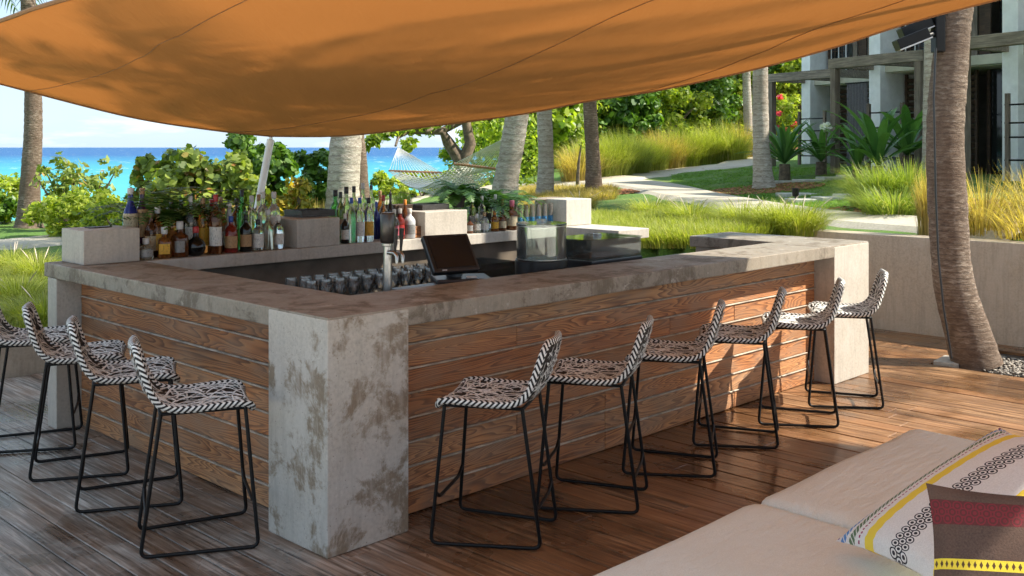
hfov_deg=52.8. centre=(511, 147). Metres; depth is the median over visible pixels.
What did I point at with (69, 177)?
seaside shrub
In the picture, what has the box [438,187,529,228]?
potted fern
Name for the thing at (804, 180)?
stepping stone
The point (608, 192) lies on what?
dry grass
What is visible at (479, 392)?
bar stool
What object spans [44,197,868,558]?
concrete bar
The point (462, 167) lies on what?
hammock
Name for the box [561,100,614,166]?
broadleaf tree
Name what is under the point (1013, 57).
villa
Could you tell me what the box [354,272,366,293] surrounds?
wine glass
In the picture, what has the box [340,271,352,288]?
wine glass
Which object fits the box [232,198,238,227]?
bottle
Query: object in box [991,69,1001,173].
glazed door
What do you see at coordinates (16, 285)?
grass clump
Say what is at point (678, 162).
grass clump
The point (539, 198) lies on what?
bottle shelf
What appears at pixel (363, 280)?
wine glass
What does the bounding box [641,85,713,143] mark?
broadleaf tree
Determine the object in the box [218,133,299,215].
sea grape
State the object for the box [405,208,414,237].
bottle
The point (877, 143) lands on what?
strap leaf plant
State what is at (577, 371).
bar stool
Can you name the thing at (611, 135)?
grass clump
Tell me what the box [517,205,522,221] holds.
blue tumbler
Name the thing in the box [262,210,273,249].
bottle
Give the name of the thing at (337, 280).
wine glass
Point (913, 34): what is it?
floodlight
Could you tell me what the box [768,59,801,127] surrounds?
broadleaf tree
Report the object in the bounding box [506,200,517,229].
bottle
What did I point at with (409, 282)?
wine glass
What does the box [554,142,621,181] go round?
grass clump
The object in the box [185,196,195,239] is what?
bottle
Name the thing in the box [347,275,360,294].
wine glass
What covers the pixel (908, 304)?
retaining wall
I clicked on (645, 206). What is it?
grass clump
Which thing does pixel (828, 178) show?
stepping stone
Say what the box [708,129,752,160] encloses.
grass clump
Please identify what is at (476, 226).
bottle
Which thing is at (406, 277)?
wine glass
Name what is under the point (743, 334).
bar stool
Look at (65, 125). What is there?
sky
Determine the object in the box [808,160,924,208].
grass clump
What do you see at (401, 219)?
bottle
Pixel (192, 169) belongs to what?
sea grape
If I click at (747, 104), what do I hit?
palm tree
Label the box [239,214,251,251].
bottle
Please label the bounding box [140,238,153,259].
bottle
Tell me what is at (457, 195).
potted fern
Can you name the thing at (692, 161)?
grass clump
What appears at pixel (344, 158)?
palm tree
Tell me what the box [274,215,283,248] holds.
bottle
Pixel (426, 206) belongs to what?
slate tray
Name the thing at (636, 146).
grass clump
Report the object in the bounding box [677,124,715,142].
grass clump
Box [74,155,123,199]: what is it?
seaside shrub
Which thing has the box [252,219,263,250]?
bottle
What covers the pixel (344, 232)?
bottle
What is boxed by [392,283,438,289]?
drip tray
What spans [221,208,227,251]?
bottle
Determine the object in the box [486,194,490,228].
bottle
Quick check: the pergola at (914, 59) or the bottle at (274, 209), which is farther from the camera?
the pergola at (914, 59)
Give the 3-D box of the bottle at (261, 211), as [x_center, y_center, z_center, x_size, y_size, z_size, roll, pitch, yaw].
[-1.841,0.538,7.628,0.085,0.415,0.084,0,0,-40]
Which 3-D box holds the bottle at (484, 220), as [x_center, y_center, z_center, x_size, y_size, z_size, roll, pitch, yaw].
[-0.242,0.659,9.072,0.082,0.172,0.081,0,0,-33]
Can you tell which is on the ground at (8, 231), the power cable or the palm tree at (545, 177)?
the palm tree at (545, 177)
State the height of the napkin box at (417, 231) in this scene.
0.093 m
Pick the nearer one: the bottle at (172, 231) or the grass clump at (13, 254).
the bottle at (172, 231)
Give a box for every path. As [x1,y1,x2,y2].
[0,149,792,249]
[572,178,1021,239]
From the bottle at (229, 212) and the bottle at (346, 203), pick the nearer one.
the bottle at (229, 212)
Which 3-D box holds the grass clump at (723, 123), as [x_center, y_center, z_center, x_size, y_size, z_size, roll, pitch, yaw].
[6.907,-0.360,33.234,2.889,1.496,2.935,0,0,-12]
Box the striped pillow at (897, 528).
[836,428,1023,575]
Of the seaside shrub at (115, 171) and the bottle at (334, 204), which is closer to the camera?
the bottle at (334, 204)
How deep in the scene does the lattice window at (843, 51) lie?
27.65 m
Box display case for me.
[551,232,641,267]
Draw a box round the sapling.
[576,139,584,185]
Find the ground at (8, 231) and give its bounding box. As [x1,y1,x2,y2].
[0,144,1023,260]
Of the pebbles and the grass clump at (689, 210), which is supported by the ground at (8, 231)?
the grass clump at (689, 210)
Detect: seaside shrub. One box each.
[0,189,17,216]
[29,151,107,224]
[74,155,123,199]
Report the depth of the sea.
653.93 m
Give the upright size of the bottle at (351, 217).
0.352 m
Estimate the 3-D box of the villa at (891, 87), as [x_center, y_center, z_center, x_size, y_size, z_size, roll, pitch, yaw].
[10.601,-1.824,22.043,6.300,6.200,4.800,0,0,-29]
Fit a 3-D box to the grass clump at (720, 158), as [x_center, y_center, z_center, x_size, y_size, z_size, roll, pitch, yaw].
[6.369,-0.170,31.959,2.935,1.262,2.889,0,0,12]
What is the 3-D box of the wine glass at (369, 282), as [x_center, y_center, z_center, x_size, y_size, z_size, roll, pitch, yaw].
[-0.835,0.858,6.239,0.080,0.215,0.080,0,0,0]
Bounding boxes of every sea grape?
[129,148,180,204]
[138,143,270,212]
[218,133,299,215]
[293,148,328,207]
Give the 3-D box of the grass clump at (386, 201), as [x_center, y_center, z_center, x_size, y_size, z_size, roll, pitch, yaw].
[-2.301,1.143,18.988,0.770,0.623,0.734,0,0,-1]
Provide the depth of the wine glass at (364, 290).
6.06 m
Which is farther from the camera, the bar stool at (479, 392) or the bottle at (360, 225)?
the bottle at (360, 225)
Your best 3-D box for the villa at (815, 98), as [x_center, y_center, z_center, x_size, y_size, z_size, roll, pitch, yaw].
[10.427,-1.824,26.843,6.300,6.200,4.800,0,0,-29]
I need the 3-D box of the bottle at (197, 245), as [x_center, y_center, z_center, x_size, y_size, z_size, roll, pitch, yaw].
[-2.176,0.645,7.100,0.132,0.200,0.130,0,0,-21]
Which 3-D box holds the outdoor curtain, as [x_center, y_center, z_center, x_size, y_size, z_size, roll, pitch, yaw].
[8.881,-0.521,26.485,0.052,2.295,0.850,0,0,-29]
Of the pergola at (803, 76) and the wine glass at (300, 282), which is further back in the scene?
the pergola at (803, 76)
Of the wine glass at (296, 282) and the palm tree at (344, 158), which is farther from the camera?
the palm tree at (344, 158)
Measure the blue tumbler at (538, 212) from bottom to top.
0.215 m
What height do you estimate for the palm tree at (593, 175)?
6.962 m
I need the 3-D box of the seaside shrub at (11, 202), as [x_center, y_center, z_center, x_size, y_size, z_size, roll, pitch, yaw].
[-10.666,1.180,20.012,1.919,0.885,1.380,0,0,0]
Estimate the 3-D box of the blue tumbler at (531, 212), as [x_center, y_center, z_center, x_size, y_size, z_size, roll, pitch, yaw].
[0.186,0.637,9.594,0.055,0.215,0.055,0,0,0]
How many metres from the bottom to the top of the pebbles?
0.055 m
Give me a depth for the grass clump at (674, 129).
31.68 m
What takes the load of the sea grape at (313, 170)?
on the ground at (8, 231)
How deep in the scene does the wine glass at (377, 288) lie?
6.13 m
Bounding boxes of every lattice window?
[828,44,848,69]
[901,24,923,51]
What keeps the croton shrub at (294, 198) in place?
on the ground at (8, 231)
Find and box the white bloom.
[820,122,832,173]
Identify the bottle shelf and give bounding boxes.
[514,197,565,210]
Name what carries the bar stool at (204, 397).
on the deck
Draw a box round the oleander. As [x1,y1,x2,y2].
[776,93,801,149]
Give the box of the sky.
[0,0,463,147]
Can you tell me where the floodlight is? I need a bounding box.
[892,14,944,52]
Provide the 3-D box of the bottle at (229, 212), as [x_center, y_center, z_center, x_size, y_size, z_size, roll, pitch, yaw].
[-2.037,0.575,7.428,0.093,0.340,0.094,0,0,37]
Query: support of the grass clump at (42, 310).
on the ground at (8, 231)
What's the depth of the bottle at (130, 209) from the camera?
7.01 m
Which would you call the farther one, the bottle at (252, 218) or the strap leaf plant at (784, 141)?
the strap leaf plant at (784, 141)
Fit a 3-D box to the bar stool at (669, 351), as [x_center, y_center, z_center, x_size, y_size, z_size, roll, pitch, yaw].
[0.922,1.330,5.815,0.554,0.930,0.470,0,0,13]
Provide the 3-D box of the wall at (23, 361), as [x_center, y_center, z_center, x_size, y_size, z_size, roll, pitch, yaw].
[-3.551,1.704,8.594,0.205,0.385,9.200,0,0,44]
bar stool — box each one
[0,308,82,453]
[22,301,129,481]
[66,315,183,512]
[127,335,259,558]
[430,330,561,549]
[536,315,653,513]
[622,299,725,477]
[692,287,786,448]
[758,277,845,427]
[805,269,888,408]
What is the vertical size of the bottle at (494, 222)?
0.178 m
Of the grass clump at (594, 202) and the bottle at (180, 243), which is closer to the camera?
the bottle at (180, 243)
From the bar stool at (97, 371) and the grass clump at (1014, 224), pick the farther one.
the grass clump at (1014, 224)
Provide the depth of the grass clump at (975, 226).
10.09 m
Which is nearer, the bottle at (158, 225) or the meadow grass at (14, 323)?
the bottle at (158, 225)
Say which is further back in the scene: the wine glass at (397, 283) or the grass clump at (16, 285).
the grass clump at (16, 285)
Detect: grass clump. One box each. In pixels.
[0,241,60,268]
[0,247,61,279]
[0,264,47,305]
[0,286,47,324]
[311,196,324,207]
[376,197,400,203]
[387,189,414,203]
[554,138,643,176]
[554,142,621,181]
[555,131,631,161]
[559,191,622,210]
[578,128,638,154]
[599,124,672,162]
[599,132,658,175]
[611,138,666,173]
[611,193,698,212]
[618,128,676,170]
[633,136,683,170]
[635,128,703,155]
[635,196,734,218]
[640,129,708,168]
[655,120,703,150]
[669,133,717,166]
[675,194,785,221]
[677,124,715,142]
[681,129,742,163]
[683,121,737,139]
[695,123,746,161]
[705,115,752,141]
[707,195,846,229]
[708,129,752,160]
[719,119,752,156]
[731,194,867,236]
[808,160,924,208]
[809,181,974,215]
[831,152,985,200]
[906,167,1023,235]
[909,156,928,235]
[969,195,1023,239]
[975,163,1023,225]
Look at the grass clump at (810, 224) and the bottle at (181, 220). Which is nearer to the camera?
the bottle at (181, 220)
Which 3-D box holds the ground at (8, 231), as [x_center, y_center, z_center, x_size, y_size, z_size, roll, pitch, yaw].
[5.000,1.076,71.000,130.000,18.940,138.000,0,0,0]
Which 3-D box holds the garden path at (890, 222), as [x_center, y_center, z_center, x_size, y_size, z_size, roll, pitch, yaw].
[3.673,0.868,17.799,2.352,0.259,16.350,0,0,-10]
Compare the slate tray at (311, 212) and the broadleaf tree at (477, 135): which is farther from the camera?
the broadleaf tree at (477, 135)
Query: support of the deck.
on the terrace
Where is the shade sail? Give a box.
[0,0,999,136]
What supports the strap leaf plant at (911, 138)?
on the ground at (8, 231)
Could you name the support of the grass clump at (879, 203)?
on the ground at (8, 231)
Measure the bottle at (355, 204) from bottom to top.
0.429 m
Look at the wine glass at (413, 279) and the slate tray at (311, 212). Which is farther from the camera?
the slate tray at (311, 212)
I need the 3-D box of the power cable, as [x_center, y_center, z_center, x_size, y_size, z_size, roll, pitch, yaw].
[3.499,0.442,8.398,0.047,2.518,0.226,0,0,-13]
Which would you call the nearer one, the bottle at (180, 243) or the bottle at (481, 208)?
the bottle at (180, 243)
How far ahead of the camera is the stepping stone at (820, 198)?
16.17 m
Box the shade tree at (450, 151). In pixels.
[364,113,537,199]
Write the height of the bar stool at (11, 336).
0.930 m
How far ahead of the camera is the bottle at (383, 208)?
8.42 m
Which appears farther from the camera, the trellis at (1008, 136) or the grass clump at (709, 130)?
the grass clump at (709, 130)
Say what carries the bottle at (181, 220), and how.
on the concrete bar
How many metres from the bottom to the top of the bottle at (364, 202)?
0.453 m
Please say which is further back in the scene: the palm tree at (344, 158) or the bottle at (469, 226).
the palm tree at (344, 158)
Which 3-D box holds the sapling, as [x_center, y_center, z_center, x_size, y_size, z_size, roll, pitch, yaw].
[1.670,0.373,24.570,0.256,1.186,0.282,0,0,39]
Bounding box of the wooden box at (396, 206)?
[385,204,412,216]
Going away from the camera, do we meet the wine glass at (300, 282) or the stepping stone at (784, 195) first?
the wine glass at (300, 282)
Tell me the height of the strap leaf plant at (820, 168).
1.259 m
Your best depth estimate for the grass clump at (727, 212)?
11.62 m
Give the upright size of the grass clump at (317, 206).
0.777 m
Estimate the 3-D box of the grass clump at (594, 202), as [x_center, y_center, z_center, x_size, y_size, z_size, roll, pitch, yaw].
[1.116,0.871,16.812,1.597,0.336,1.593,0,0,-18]
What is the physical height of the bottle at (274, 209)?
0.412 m
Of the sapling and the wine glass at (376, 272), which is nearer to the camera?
the wine glass at (376, 272)
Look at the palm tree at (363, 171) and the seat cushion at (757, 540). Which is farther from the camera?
the palm tree at (363, 171)
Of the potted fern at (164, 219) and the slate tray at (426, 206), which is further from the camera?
the slate tray at (426, 206)
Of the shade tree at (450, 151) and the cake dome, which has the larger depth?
the shade tree at (450, 151)
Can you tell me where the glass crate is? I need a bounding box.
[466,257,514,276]
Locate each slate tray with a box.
[284,208,334,217]
[413,203,448,209]
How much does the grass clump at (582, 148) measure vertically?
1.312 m
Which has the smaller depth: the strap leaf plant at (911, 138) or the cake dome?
the cake dome
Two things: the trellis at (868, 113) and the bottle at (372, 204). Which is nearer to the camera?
the bottle at (372, 204)
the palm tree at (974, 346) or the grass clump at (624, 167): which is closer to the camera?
the palm tree at (974, 346)
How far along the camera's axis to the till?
5.98 m
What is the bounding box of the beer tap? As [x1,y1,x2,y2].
[380,212,404,291]
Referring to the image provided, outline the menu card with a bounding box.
[85,226,111,228]
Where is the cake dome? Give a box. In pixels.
[515,219,567,274]
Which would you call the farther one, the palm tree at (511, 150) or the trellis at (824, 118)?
the trellis at (824, 118)
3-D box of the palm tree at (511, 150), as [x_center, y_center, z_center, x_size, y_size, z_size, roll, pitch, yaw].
[0.460,-2.171,17.444,4.351,6.762,4.485,0,0,35]
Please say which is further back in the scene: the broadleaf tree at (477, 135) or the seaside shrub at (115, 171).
the broadleaf tree at (477, 135)
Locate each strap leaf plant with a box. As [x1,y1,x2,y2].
[733,117,838,179]
[795,122,844,174]
[816,123,898,179]
[824,100,922,175]
[876,104,922,172]
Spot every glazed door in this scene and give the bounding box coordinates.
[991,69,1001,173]
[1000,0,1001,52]
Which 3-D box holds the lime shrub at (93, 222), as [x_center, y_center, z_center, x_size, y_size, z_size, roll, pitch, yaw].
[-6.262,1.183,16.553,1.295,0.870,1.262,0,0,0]
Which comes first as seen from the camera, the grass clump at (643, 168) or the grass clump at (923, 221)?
the grass clump at (923, 221)
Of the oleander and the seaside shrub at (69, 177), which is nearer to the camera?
the seaside shrub at (69, 177)
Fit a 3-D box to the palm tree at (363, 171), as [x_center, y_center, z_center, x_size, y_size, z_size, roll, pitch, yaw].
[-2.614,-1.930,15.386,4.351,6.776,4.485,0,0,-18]
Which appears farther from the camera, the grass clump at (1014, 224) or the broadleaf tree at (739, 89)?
the broadleaf tree at (739, 89)
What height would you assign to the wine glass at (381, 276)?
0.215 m
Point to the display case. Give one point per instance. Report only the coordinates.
(592, 249)
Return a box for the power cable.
[933,48,952,358]
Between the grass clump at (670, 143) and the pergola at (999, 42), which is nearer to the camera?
the pergola at (999, 42)
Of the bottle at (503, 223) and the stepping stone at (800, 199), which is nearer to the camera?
the bottle at (503, 223)
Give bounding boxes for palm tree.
[0,0,46,228]
[325,135,361,208]
[359,135,369,198]
[492,114,528,209]
[535,110,553,195]
[583,101,602,188]
[729,72,752,137]
[752,67,775,188]
[921,29,932,170]
[926,7,1003,371]
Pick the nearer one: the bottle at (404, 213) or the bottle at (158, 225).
the bottle at (158, 225)
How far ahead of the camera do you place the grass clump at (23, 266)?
11.82 m
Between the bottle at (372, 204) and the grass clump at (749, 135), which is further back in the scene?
the grass clump at (749, 135)
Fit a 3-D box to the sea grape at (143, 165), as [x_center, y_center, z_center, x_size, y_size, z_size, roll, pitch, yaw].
[-4.838,0.811,14.504,1.060,1.597,0.811,0,0,-11]
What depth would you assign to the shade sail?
5.76 m
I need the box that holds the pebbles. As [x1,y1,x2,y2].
[982,355,1023,377]
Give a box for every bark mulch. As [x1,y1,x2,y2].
[617,188,639,194]
[708,182,825,194]
[829,199,1009,214]
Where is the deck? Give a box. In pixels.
[0,328,1023,575]
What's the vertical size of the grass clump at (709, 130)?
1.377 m
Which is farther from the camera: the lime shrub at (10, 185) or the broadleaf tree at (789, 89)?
the broadleaf tree at (789, 89)
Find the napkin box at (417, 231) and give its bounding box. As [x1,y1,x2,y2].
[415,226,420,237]
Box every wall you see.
[0,346,45,378]
[799,229,1023,346]
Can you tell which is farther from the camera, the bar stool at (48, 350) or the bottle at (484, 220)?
the bottle at (484, 220)
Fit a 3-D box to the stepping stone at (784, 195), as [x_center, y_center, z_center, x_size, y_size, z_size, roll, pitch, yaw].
[4.969,0.849,18.000,0.600,0.095,0.480,0,0,-6]
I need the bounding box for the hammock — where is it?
[388,140,500,195]
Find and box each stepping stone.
[775,180,793,183]
[775,192,816,197]
[784,198,818,202]
[792,179,824,181]
[811,196,851,201]
[815,177,844,180]
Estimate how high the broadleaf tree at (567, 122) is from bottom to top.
3.211 m
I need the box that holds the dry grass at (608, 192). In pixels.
[518,182,623,207]
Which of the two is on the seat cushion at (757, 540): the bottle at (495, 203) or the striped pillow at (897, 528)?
the striped pillow at (897, 528)
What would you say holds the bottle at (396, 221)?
on the concrete bar
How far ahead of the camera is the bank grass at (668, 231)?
10.90 m
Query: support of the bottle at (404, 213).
on the concrete bar
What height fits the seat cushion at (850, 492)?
0.187 m
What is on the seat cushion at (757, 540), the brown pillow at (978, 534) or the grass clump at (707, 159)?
the brown pillow at (978, 534)
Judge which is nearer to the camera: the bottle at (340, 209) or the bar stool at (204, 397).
the bar stool at (204, 397)
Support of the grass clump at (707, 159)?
on the ground at (8, 231)
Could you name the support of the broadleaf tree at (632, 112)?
on the ground at (8, 231)
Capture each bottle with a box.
[122,188,138,227]
[137,188,148,243]
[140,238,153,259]
[145,211,155,256]
[153,206,163,256]
[157,226,171,258]
[167,202,176,238]
[171,221,188,257]
[178,200,184,233]
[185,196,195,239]
[189,226,205,255]
[197,198,208,252]
[209,194,221,253]
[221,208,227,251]
[224,216,237,252]
[225,203,235,226]
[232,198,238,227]
[237,190,246,249]
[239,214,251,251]
[247,196,256,229]
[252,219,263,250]
[255,194,260,211]
[257,192,267,227]
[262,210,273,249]
[268,192,279,226]
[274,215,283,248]
[330,190,337,216]
[336,192,344,241]
[341,214,348,243]
[342,187,349,213]
[346,198,355,242]
[352,186,357,210]
[356,198,364,242]
[360,183,366,209]
[364,198,373,241]
[369,182,374,210]
[374,201,379,238]
[377,191,381,211]
[379,195,386,213]
[387,189,393,211]
[392,209,398,239]
[397,208,404,238]
[402,199,407,218]
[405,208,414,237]
[467,216,472,232]
[468,197,475,222]
[473,214,480,232]
[478,196,485,221]
[480,212,488,231]
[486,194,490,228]
[491,194,498,217]
[491,211,498,230]
[498,210,506,230]
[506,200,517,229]
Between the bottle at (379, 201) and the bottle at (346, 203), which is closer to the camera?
the bottle at (346, 203)
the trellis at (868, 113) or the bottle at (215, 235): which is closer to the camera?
the bottle at (215, 235)
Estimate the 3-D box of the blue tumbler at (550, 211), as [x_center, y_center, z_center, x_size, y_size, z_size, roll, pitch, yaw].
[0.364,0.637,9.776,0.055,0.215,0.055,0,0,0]
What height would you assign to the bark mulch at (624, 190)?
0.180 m
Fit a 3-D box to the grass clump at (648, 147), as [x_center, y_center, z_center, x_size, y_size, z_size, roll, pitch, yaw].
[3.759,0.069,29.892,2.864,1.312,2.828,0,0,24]
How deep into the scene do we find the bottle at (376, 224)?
8.36 m
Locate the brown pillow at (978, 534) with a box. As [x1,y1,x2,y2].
[926,483,1023,575]
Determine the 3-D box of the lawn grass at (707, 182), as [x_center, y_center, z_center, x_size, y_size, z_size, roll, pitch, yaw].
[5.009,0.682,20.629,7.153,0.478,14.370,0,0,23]
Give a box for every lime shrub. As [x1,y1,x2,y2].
[0,172,43,222]
[21,187,126,236]
[79,197,124,226]
[369,168,490,198]
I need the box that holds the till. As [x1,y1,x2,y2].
[421,234,490,283]
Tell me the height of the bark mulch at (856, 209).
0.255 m
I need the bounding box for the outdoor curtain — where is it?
[845,81,868,165]
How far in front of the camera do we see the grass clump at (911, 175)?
13.77 m
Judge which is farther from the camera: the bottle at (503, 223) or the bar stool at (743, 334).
the bottle at (503, 223)
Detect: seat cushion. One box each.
[594,504,921,575]
[761,429,975,528]
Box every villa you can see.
[802,37,868,163]
[869,0,1001,173]
[1002,0,1023,180]
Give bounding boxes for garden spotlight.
[792,188,798,198]
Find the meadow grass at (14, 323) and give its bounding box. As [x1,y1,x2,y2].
[0,251,61,327]
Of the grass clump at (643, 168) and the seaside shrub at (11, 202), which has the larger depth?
the grass clump at (643, 168)
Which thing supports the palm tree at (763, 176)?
on the ground at (8, 231)
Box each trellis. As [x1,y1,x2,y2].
[798,110,826,164]
[866,102,904,172]
[1004,93,1023,181]
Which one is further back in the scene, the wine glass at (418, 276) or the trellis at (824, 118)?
the trellis at (824, 118)
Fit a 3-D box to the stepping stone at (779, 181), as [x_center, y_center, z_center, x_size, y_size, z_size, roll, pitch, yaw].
[5.695,0.745,21.450,0.600,0.095,0.480,0,0,-6]
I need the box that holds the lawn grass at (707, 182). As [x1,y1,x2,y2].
[669,166,915,210]
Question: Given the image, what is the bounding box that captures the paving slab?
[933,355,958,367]
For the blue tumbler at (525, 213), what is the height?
0.215 m
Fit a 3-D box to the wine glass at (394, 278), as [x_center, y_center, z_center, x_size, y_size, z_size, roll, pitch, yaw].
[-0.698,0.858,6.379,0.080,0.215,0.080,0,0,0]
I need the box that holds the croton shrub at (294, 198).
[265,175,324,215]
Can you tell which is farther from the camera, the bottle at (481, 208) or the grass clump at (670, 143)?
the grass clump at (670, 143)
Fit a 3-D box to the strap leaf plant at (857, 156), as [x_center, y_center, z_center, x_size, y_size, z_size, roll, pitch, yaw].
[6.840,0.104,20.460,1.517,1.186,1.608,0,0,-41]
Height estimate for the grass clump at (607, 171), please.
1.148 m
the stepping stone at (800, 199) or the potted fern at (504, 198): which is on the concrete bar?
the potted fern at (504, 198)
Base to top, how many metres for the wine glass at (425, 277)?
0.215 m
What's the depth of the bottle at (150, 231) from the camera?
6.97 m
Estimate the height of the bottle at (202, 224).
0.385 m
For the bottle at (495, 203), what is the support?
on the concrete bar
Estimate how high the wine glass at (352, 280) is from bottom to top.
0.215 m
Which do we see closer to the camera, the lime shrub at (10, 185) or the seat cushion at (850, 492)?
the seat cushion at (850, 492)
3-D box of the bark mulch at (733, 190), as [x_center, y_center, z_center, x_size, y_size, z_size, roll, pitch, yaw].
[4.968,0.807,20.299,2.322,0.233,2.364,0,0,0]
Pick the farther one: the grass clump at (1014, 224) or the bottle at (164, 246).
the grass clump at (1014, 224)
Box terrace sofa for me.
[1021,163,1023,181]
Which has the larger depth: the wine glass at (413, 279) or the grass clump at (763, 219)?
the grass clump at (763, 219)
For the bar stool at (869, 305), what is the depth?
7.24 m
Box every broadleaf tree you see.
[457,119,498,161]
[493,103,584,174]
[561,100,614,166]
[597,91,663,144]
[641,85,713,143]
[660,76,742,135]
[701,71,777,133]
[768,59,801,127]
[775,58,801,141]
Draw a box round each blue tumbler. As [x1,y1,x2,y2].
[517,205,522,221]
[523,204,528,227]
[529,204,534,220]
[535,204,540,220]
[541,203,546,220]
[548,203,552,220]
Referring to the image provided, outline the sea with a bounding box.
[0,148,495,220]
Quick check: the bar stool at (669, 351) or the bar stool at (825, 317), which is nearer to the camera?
the bar stool at (669, 351)
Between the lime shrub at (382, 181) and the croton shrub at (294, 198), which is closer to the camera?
the croton shrub at (294, 198)
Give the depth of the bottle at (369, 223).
8.12 m
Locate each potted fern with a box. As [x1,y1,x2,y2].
[68,187,247,229]
[116,188,261,225]
[430,181,489,207]
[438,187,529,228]
[467,190,541,220]
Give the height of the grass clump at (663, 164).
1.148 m
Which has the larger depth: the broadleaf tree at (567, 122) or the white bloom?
the broadleaf tree at (567, 122)
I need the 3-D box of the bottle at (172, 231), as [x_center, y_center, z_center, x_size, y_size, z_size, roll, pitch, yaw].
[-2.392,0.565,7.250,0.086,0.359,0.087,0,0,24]
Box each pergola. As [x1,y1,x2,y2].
[768,69,868,165]
[828,50,923,174]
[964,30,1023,180]
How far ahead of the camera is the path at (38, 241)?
26.83 m
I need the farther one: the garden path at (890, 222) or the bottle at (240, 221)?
the garden path at (890, 222)
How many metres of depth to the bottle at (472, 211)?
9.12 m
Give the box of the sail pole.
[254,137,273,208]
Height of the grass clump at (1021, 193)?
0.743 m
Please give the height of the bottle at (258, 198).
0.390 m
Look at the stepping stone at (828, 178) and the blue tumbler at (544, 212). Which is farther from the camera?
the stepping stone at (828, 178)
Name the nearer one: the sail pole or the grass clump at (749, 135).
the sail pole
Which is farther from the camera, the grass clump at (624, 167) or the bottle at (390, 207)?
the grass clump at (624, 167)
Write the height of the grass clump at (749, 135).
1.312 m
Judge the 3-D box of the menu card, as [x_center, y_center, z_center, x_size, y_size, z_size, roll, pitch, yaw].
[-2.714,0.524,6.765,0.090,0.006,0.140,0,0,44]
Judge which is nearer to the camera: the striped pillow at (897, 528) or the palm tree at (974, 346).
the striped pillow at (897, 528)
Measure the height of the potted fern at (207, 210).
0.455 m
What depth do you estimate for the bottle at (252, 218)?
7.53 m
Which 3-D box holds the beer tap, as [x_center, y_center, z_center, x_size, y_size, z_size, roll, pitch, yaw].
[-0.644,0.590,5.506,0.160,0.480,0.100,0,0,44]
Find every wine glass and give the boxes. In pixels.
[284,277,297,286]
[299,278,312,288]
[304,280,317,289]
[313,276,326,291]
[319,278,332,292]
[327,273,338,290]
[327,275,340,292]
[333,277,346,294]
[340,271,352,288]
[341,274,353,294]
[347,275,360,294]
[354,270,364,293]
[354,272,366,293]
[360,274,373,292]
[367,268,377,285]
[367,271,379,291]
[374,273,382,291]
[380,269,392,285]
[392,271,399,287]
[393,268,405,286]
[399,270,411,286]
[405,267,417,284]
[412,268,423,284]
[417,265,429,283]
[424,267,429,283]
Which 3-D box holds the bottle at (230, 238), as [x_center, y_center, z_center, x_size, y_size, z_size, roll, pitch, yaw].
[-1.986,0.616,7.293,0.093,0.257,0.092,0,0,-38]
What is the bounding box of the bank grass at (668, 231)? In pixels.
[591,207,787,248]

